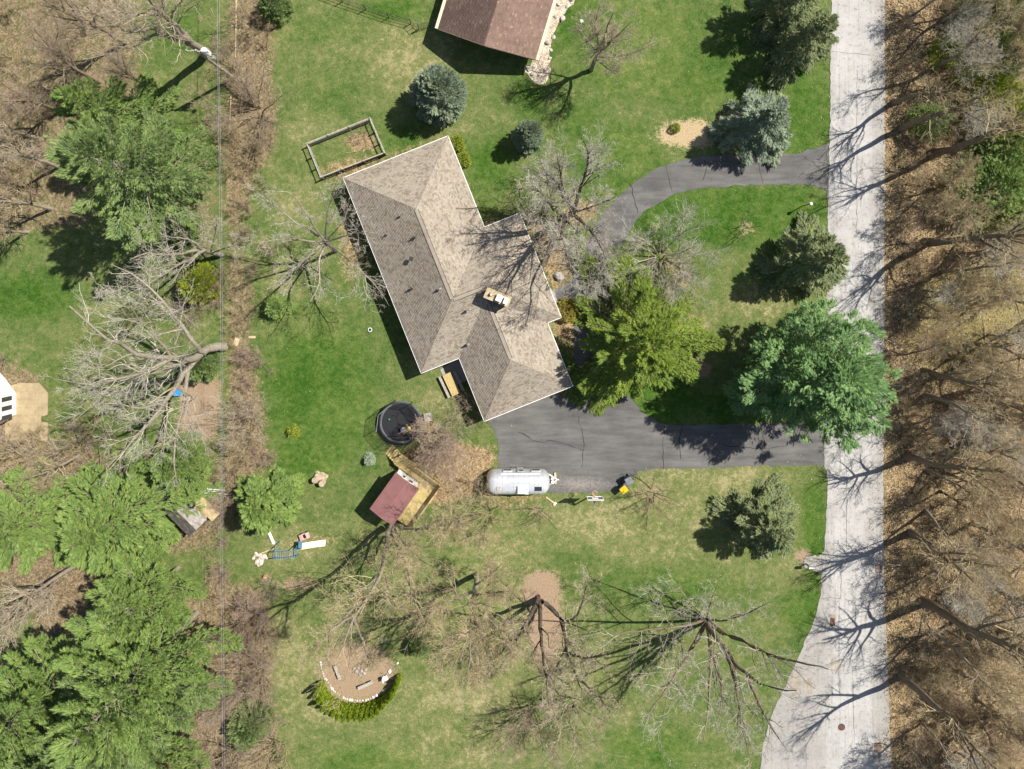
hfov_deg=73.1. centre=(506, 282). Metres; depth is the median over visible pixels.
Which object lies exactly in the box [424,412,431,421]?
plastic step
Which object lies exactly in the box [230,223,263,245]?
understory shrub
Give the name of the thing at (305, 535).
toy car
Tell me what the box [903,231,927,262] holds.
understory shrub
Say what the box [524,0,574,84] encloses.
gravel bed
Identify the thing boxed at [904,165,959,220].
understory shrub
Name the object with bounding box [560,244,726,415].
spruce tree
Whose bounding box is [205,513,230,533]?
understory shrub
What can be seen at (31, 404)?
terrace
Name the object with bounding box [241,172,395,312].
bare tree
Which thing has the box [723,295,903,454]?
pine tree
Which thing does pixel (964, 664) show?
understory shrub
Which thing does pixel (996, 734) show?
understory shrub
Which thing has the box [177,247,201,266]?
evergreen bush
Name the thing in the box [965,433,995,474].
understory shrub
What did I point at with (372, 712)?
arborvitae
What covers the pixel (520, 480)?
travel trailer
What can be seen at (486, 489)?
bare shrub
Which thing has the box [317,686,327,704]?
arborvitae
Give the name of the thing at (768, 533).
spruce tree
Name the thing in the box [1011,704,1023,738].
woodland tree
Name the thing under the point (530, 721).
bare shrub
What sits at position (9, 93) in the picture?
understory shrub
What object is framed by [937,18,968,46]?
understory shrub
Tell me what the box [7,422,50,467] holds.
understory shrub
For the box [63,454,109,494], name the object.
understory shrub
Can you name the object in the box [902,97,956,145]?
yew bush
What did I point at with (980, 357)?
understory shrub
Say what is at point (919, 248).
understory shrub
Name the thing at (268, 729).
understory shrub
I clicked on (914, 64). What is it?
understory shrub
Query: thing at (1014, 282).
woodland tree
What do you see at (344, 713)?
arborvitae
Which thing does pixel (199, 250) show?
bare tree
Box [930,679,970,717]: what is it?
understory shrub
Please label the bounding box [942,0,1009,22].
woodland tree
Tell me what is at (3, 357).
bare shrub
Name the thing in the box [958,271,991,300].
understory shrub
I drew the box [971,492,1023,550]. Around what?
woodland tree
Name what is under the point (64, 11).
bare tree
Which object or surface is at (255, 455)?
understory shrub
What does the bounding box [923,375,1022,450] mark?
woodland tree
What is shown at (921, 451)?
understory shrub
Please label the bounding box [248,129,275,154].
understory shrub
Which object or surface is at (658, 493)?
bare shrub
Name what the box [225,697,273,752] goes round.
evergreen bush
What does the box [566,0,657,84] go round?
bare tree
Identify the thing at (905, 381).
understory shrub
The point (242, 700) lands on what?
understory shrub
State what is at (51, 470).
bare tree
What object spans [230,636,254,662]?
understory shrub
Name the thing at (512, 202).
bare shrub
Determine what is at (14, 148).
understory shrub
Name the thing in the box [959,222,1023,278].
woodland tree
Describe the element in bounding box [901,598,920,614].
understory shrub
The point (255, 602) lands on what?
understory shrub
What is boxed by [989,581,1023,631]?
woodland tree
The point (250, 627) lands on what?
understory shrub
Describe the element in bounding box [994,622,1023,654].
understory shrub
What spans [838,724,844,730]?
manhole cover
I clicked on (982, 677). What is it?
woodland tree
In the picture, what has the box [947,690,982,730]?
understory shrub
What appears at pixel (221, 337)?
power line
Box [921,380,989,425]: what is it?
understory shrub
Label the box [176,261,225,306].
evergreen bush
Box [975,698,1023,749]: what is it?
woodland tree
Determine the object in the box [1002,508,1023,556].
understory shrub
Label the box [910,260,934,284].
understory shrub
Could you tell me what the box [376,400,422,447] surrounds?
trampoline
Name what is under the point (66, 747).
pine tree
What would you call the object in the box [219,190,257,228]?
understory shrub
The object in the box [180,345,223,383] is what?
evergreen bush
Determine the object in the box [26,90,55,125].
understory shrub
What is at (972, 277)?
woodland tree
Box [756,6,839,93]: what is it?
spruce tree
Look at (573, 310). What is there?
golden shrub
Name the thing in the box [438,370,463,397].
picnic table
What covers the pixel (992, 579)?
woodland tree
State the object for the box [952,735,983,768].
woodland tree
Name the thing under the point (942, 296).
woodland tree
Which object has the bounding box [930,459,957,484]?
understory shrub
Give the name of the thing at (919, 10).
woodland tree
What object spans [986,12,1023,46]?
woodland tree
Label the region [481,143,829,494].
driveway
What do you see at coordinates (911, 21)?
understory shrub
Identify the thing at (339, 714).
arborvitae
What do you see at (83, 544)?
fir tree
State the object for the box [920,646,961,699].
woodland tree
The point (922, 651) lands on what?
understory shrub
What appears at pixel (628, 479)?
wheeled bin
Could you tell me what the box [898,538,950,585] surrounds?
understory shrub
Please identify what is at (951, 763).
woodland tree
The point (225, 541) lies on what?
understory shrub
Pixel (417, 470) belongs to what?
bare shrub
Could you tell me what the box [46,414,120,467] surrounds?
bare shrub
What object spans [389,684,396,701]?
arborvitae
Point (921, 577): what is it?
understory shrub
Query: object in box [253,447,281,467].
understory shrub
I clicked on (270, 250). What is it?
understory shrub
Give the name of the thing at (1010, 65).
understory shrub
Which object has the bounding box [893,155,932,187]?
understory shrub
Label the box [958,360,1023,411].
woodland tree
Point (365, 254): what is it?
bare shrub
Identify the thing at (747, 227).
bare shrub
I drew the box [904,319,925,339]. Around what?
understory shrub
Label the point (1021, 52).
woodland tree
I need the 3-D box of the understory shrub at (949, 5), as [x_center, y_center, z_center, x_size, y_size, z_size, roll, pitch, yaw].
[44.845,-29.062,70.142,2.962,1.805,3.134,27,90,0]
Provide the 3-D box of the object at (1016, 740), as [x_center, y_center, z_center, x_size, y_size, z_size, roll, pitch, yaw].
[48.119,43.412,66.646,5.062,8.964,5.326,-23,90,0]
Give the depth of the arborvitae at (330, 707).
69.66 m
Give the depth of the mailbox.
69.75 m
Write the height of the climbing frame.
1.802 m
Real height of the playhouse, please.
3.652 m
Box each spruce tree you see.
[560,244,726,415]
[706,473,800,560]
[744,0,820,51]
[752,210,850,299]
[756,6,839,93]
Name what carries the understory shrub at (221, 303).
on the ground
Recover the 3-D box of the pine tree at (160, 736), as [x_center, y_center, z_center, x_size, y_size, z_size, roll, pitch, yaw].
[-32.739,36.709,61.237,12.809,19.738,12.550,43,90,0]
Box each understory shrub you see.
[0,0,20,16]
[0,51,18,76]
[0,65,47,124]
[0,122,14,150]
[0,130,28,171]
[0,162,36,201]
[0,429,7,445]
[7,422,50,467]
[21,432,62,478]
[22,128,58,175]
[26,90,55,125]
[34,440,62,471]
[49,418,106,464]
[59,3,91,42]
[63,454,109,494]
[65,70,91,91]
[199,262,237,292]
[199,271,237,311]
[204,108,233,134]
[204,500,229,528]
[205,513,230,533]
[205,550,234,592]
[206,139,242,177]
[207,53,242,83]
[207,479,237,517]
[208,23,240,63]
[211,533,232,549]
[212,698,242,728]
[213,462,236,487]
[219,59,254,91]
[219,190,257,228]
[219,302,250,330]
[220,326,237,345]
[221,129,244,150]
[221,391,246,416]
[222,681,257,717]
[223,343,253,364]
[226,728,258,761]
[228,617,263,655]
[230,1,250,18]
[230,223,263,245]
[230,370,255,391]
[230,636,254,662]
[232,80,256,101]
[232,396,260,418]
[234,587,270,624]
[236,652,272,681]
[237,196,250,211]
[238,340,274,380]
[239,260,260,283]
[239,428,252,444]
[241,11,276,47]
[245,438,262,464]
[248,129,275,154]
[248,175,273,196]
[249,572,281,608]
[250,716,283,750]
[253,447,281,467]
[254,235,276,265]
[890,358,928,397]
[891,51,929,82]
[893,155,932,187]
[893,209,932,240]
[894,382,928,413]
[895,400,931,436]
[897,423,932,452]
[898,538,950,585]
[899,732,952,768]
[900,10,915,35]
[900,251,921,273]
[900,285,945,325]
[900,566,927,594]
[901,123,954,175]
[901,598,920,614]
[902,297,953,350]
[902,701,955,748]
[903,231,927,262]
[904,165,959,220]
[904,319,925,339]
[904,325,945,367]
[904,728,938,767]
[905,662,947,701]
[906,76,957,130]
[906,240,938,269]
[906,484,928,508]
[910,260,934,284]
[914,418,952,461]
[916,618,955,664]
[916,666,938,687]
[919,475,948,504]
[920,194,953,224]
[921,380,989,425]
[926,633,979,679]
[929,755,958,768]
[930,95,976,146]
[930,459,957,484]
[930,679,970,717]
[934,694,976,742]
[937,0,954,10]
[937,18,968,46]
[938,483,995,538]
[938,584,973,611]
[942,329,1002,391]
[946,0,967,20]
[946,365,993,404]
[947,652,986,687]
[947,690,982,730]
[948,104,975,139]
[950,65,972,93]
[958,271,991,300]
[958,591,1015,642]
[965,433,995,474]
[967,216,1007,246]
[971,412,1010,446]
[973,716,1023,759]
[976,522,1023,569]
[981,40,1023,87]
[981,321,1022,365]
[982,137,1023,166]
[982,506,1002,529]
[990,547,1023,594]
[994,465,1023,513]
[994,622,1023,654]
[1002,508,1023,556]
[1004,278,1023,308]
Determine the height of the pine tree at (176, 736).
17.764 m
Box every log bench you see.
[333,665,340,679]
[357,680,372,689]
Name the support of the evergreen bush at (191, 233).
on the ground
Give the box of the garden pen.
[306,117,386,178]
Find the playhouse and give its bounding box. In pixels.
[370,444,442,531]
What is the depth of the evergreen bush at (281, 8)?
69.52 m
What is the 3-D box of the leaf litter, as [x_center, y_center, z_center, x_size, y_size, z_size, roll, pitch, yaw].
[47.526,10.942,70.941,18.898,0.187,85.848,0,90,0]
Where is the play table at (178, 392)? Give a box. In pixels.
[172,388,182,395]
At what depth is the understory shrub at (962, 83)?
69.93 m
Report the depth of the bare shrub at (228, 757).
68.69 m
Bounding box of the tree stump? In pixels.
[312,471,327,486]
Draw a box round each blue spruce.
[408,63,468,126]
[511,119,543,154]
[706,82,793,168]
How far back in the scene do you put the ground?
71.00 m
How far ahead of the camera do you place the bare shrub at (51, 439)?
68.86 m
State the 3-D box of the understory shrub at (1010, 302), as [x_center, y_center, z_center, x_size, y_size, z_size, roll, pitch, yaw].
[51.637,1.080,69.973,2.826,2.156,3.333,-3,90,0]
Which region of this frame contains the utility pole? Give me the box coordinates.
[186,47,234,78]
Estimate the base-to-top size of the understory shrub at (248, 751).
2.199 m
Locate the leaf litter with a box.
[877,0,1023,768]
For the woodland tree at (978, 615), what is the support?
on the ground
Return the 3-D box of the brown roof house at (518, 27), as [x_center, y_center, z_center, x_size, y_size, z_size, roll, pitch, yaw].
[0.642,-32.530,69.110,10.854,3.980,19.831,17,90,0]
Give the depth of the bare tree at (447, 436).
66.68 m
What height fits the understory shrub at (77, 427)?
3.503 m
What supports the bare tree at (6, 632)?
on the ground
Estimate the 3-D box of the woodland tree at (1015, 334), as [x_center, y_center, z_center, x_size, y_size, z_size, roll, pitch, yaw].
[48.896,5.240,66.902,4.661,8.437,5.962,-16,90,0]
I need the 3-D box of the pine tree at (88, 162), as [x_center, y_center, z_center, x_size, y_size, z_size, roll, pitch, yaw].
[-31.635,-9.489,61.041,11.955,20.133,11.713,-34,90,0]
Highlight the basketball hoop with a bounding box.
[586,491,603,503]
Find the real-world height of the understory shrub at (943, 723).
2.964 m
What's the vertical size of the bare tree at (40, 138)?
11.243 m
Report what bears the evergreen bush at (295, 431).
on the ground
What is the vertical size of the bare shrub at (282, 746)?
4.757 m
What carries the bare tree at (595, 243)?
on the ground
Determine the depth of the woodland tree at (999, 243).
66.61 m
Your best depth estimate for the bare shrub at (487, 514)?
69.19 m
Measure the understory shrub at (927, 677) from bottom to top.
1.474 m
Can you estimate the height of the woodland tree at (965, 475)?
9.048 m
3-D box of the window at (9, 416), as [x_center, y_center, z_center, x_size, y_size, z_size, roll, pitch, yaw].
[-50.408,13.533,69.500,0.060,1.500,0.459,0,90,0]
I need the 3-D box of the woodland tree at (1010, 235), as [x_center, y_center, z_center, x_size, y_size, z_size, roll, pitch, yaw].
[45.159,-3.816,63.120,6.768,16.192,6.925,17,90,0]
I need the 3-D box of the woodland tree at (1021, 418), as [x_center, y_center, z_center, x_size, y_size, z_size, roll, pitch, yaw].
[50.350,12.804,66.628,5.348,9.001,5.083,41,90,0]
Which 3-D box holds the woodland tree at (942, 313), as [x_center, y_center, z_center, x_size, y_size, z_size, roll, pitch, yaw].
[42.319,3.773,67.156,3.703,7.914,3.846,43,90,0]
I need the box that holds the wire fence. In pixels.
[339,0,428,30]
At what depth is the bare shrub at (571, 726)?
67.26 m
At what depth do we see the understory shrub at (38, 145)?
69.56 m
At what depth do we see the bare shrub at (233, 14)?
68.74 m
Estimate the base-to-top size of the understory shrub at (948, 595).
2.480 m
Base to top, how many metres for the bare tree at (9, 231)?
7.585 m
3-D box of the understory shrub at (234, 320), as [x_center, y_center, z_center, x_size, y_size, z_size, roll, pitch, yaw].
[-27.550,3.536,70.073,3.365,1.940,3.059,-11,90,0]
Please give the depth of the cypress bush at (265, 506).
67.56 m
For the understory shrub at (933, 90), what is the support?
on the ground
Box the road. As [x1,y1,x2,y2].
[760,0,890,768]
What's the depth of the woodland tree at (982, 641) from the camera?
64.52 m
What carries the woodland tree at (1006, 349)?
on the ground
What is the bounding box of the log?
[235,0,236,56]
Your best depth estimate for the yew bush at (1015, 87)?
67.42 m
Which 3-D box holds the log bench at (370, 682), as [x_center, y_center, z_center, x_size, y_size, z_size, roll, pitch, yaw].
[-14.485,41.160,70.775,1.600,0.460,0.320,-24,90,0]
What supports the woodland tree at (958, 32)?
on the ground
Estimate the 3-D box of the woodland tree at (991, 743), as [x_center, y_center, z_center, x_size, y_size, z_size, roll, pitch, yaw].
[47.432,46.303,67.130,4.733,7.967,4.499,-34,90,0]
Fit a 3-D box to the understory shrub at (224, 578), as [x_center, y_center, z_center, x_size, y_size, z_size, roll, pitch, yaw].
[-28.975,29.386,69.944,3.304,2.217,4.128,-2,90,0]
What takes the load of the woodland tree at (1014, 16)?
on the ground
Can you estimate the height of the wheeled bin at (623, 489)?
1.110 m
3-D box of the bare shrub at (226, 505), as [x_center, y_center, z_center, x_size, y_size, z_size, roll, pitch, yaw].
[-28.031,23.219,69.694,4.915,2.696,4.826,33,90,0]
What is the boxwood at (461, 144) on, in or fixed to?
on the ground
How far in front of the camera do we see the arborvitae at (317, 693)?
69.44 m
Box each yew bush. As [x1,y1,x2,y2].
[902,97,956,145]
[924,29,964,72]
[939,142,1023,233]
[943,57,1014,118]
[948,0,1023,47]
[955,69,1023,140]
[964,126,1023,189]
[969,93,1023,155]
[970,143,1023,212]
[978,187,1023,239]
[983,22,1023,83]
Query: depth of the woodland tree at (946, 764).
65.55 m
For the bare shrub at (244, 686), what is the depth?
67.39 m
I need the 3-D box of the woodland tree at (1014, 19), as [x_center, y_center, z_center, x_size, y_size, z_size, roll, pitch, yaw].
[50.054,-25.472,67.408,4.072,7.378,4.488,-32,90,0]
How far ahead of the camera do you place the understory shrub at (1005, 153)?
68.88 m
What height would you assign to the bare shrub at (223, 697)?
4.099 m
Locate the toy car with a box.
[299,531,309,540]
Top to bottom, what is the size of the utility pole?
9.160 m
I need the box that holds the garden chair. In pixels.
[382,673,388,682]
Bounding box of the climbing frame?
[273,540,325,558]
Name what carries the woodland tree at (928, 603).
on the ground
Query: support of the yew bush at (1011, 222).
on the ground
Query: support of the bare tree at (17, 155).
on the ground
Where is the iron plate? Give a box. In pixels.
[830,618,834,625]
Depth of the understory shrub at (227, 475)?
70.14 m
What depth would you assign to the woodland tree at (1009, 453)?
65.48 m
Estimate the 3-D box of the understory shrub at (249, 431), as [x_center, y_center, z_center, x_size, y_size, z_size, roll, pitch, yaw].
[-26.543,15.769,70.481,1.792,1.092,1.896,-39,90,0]
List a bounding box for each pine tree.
[0,631,97,768]
[0,643,162,768]
[41,107,221,251]
[42,628,235,768]
[43,602,243,768]
[71,534,207,658]
[75,704,212,768]
[114,731,179,765]
[138,431,210,498]
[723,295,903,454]
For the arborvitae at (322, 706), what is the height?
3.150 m
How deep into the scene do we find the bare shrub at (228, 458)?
68.95 m
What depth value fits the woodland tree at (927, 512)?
63.75 m
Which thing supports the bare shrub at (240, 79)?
on the ground
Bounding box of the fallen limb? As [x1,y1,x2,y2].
[918,608,924,640]
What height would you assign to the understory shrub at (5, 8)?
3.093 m
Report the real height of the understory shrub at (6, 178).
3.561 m
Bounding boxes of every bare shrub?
[0,349,12,367]
[0,422,89,514]
[0,425,45,498]
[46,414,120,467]
[146,282,211,343]
[177,39,302,156]
[180,725,257,768]
[193,390,268,454]
[193,636,288,734]
[197,688,249,735]
[201,592,284,681]
[204,0,262,42]
[204,438,253,492]
[208,485,243,537]
[210,123,270,171]
[230,736,294,768]
[348,242,373,267]
[349,124,372,146]
[369,280,390,310]
[405,458,428,486]
[433,500,471,554]
[449,392,491,433]
[451,485,512,547]
[456,476,491,507]
[484,692,568,768]
[496,186,528,213]
[512,501,556,530]
[530,668,627,768]
[534,53,556,80]
[627,466,688,530]
[736,209,761,241]
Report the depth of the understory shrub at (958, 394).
69.43 m
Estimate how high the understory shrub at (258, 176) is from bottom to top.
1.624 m
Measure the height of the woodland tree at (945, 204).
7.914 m
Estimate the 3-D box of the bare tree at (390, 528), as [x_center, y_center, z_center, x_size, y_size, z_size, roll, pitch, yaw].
[-7.928,25.333,60.382,18.643,21.412,10.756,-29,90,0]
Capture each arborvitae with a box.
[313,679,324,699]
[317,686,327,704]
[319,692,330,712]
[325,695,335,714]
[330,699,341,717]
[335,701,345,721]
[340,702,350,723]
[347,702,356,722]
[352,702,361,721]
[358,702,367,722]
[364,701,372,721]
[370,700,378,719]
[375,697,381,715]
[380,693,385,709]
[385,689,391,704]
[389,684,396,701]
[393,680,398,692]
[396,673,401,686]
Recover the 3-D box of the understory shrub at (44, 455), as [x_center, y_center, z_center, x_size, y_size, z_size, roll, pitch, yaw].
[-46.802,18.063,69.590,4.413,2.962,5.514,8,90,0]
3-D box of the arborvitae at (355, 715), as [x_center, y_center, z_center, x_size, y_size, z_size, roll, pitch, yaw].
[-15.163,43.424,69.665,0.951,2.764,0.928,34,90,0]
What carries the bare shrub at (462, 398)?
on the ground
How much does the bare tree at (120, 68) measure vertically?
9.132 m
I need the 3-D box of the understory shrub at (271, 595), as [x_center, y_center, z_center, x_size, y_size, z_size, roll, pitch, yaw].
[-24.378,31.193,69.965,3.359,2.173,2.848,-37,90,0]
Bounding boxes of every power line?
[217,0,222,739]
[217,39,225,695]
[218,76,223,735]
[219,86,224,760]
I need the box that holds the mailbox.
[806,563,814,569]
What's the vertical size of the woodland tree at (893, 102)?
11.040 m
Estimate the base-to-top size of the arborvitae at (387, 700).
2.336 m
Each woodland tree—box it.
[890,66,977,121]
[897,79,1023,142]
[897,671,1009,768]
[902,428,1021,511]
[906,528,1010,609]
[909,750,948,768]
[913,0,934,15]
[913,325,978,357]
[918,300,975,337]
[918,595,1023,685]
[920,189,974,222]
[920,213,1023,269]
[920,354,1023,416]
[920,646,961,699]
[920,721,1001,768]
[923,276,977,311]
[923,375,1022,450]
[923,509,1019,600]
[925,467,1018,534]
[927,90,1023,158]
[929,147,982,214]
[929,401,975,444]
[929,628,1023,717]
[930,262,1020,316]
[931,0,1023,75]
[932,13,992,62]
[932,569,1008,637]
[935,181,1008,249]
[935,756,1012,768]
[936,408,1022,453]
[938,257,994,294]
[938,489,1004,527]
[940,241,1023,297]
[940,541,1011,613]
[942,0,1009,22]
[942,538,1015,598]
[943,86,1010,139]
[943,339,1020,393]
[944,0,990,39]
[944,465,1016,511]
[945,628,1023,691]
[945,659,1023,733]
[947,27,1015,89]
[948,643,1022,702]
[949,729,1005,768]
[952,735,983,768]
[955,750,1023,768]
[956,433,1023,477]
[957,554,1023,613]
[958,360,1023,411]
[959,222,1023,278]
[960,442,1023,487]
[960,628,1023,680]
[961,341,1023,396]
[964,0,1016,13]
[966,220,1022,267]
[970,518,1023,585]
[971,390,1023,440]
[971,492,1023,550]
[972,268,1023,303]
[973,333,1023,361]
[973,710,1021,768]
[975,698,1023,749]
[979,424,1023,480]
[979,582,1023,613]
[983,34,1023,93]
[984,0,1023,35]
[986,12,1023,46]
[986,281,1023,328]
[986,398,1023,411]
[987,306,1023,361]
[988,218,1023,264]
[988,467,1023,529]
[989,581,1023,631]
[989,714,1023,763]
[991,357,1023,391]
[993,393,1023,401]
[996,0,1023,47]
[1005,604,1023,668]
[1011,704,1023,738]
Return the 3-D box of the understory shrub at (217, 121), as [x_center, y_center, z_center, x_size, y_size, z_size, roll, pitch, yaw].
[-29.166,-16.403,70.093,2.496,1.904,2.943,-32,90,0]
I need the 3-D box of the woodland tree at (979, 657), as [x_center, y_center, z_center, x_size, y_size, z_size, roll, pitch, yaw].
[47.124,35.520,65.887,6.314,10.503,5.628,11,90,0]
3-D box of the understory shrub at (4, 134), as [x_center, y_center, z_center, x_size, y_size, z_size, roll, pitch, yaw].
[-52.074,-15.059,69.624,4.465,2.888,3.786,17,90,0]
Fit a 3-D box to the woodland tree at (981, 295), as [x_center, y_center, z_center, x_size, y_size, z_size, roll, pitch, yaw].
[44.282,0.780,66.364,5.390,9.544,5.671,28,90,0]
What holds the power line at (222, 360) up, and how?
attached to the utility pole
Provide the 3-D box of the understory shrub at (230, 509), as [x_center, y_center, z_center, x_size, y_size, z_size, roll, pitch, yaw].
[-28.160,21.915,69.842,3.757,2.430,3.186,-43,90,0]
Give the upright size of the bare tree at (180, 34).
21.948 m
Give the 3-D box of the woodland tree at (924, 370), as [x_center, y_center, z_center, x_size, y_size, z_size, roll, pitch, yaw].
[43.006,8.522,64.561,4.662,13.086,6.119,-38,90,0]
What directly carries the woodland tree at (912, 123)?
on the ground
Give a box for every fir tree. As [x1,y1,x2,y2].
[0,448,125,575]
[50,72,184,167]
[53,439,227,577]
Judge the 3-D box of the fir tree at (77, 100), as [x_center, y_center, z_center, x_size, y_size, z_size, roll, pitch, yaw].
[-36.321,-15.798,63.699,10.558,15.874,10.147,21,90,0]
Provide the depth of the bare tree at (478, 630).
58.39 m
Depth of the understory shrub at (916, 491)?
70.26 m
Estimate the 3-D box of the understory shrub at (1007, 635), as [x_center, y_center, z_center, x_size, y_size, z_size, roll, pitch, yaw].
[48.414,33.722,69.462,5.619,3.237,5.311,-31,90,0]
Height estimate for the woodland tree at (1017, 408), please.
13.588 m
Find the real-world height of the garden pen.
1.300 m
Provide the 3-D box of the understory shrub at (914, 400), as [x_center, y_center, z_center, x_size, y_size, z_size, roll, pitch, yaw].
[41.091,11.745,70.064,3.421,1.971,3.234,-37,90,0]
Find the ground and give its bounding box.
[0,0,1023,768]
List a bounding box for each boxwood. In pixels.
[450,134,465,151]
[457,151,471,167]
[670,122,680,132]
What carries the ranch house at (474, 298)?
on the ground
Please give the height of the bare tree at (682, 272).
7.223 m
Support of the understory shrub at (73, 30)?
on the ground
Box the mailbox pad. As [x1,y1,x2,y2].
[804,552,823,575]
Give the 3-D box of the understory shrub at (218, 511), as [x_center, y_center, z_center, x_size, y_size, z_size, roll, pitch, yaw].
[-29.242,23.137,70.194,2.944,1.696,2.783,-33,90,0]
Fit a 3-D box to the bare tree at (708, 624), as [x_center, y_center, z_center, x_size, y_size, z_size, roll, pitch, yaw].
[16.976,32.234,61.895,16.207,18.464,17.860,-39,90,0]
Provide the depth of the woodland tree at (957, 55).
62.66 m
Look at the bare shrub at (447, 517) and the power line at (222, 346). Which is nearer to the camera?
the power line at (222, 346)
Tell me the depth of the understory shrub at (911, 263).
70.28 m
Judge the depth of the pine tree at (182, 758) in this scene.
63.08 m
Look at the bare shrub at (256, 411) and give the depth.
68.24 m
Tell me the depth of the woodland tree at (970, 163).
65.76 m
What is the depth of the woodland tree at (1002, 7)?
64.62 m
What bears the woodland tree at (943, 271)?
on the ground
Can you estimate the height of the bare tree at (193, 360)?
22.630 m
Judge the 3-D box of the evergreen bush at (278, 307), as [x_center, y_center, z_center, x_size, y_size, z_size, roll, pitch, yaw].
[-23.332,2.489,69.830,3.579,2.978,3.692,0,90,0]
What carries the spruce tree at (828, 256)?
on the ground
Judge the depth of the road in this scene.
70.97 m
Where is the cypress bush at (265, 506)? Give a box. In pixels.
[232,463,306,535]
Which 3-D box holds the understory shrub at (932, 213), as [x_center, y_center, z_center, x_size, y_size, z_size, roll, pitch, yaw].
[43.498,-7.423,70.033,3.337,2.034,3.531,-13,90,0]
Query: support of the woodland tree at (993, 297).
on the ground
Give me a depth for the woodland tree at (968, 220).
64.30 m
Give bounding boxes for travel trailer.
[487,467,558,494]
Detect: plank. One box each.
[232,337,239,345]
[268,532,274,543]
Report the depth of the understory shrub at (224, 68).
69.75 m
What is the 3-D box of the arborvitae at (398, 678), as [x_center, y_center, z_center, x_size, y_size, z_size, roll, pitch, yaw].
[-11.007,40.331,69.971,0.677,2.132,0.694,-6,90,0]
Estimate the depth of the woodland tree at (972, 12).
66.23 m
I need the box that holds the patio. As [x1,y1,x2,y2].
[440,359,466,386]
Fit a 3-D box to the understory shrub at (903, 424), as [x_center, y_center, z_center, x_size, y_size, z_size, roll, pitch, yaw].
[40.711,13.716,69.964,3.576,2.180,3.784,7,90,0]
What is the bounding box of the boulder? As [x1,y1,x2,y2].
[554,272,563,280]
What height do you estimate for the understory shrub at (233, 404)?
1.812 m
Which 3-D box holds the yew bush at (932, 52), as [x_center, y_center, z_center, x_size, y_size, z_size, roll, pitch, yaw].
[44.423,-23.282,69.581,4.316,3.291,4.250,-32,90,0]
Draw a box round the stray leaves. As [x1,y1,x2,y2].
[260,2,878,768]
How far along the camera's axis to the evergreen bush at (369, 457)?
70.55 m
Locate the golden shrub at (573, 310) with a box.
[556,297,577,323]
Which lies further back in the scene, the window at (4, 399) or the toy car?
the toy car
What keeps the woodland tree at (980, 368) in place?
on the ground
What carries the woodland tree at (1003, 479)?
on the ground
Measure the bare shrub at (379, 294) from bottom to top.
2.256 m
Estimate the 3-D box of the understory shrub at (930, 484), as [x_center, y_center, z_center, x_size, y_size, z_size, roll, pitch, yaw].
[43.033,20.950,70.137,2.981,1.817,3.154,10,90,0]
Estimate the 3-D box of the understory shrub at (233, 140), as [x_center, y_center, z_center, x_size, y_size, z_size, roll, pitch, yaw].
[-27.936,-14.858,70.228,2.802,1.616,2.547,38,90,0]
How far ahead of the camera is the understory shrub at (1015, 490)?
69.32 m
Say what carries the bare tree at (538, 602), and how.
on the ground
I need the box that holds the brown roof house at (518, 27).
[435,0,556,60]
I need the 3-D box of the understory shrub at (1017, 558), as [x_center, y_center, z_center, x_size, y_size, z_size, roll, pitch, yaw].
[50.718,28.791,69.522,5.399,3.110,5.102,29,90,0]
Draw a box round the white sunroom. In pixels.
[0,373,15,423]
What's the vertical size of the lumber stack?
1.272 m
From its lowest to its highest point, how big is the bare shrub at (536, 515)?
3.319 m
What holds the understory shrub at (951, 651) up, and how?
on the ground
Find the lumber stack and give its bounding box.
[196,497,221,520]
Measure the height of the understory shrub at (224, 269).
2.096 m
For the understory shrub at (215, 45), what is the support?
on the ground
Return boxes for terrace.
[5,382,47,440]
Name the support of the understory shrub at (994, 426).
on the ground
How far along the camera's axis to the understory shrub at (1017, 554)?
69.54 m
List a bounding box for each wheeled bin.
[618,483,627,494]
[623,474,633,484]
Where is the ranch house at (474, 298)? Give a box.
[343,136,572,421]
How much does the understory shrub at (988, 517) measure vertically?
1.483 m
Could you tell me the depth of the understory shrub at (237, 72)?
69.99 m
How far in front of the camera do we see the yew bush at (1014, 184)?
68.06 m
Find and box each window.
[1,414,11,420]
[2,396,11,401]
[2,405,11,410]
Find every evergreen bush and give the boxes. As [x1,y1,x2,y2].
[168,221,201,247]
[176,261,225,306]
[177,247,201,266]
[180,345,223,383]
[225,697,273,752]
[255,0,293,26]
[262,289,295,323]
[285,423,300,437]
[362,451,375,465]
[406,633,429,658]
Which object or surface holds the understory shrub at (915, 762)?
on the ground
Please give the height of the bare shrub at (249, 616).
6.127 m
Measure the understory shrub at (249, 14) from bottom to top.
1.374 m
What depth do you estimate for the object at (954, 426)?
66.34 m
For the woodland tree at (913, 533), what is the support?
on the ground
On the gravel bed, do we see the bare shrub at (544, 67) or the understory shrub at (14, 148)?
the bare shrub at (544, 67)
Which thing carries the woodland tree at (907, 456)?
on the ground
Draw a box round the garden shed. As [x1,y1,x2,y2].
[161,493,208,536]
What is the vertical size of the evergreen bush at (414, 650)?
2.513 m
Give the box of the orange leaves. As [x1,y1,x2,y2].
[336,137,578,504]
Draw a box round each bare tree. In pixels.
[0,74,53,126]
[0,114,43,141]
[0,129,60,172]
[0,177,52,219]
[0,214,28,248]
[0,566,76,646]
[0,596,52,653]
[12,451,80,492]
[20,0,127,52]
[20,11,101,84]
[40,246,227,492]
[69,0,210,70]
[89,33,140,89]
[115,202,251,292]
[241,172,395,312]
[293,461,499,715]
[401,400,484,496]
[407,555,536,721]
[477,560,620,729]
[514,121,632,309]
[531,153,583,201]
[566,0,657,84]
[586,222,622,297]
[587,566,834,768]
[600,196,737,313]
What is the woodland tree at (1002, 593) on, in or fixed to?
on the ground
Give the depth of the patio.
70.98 m

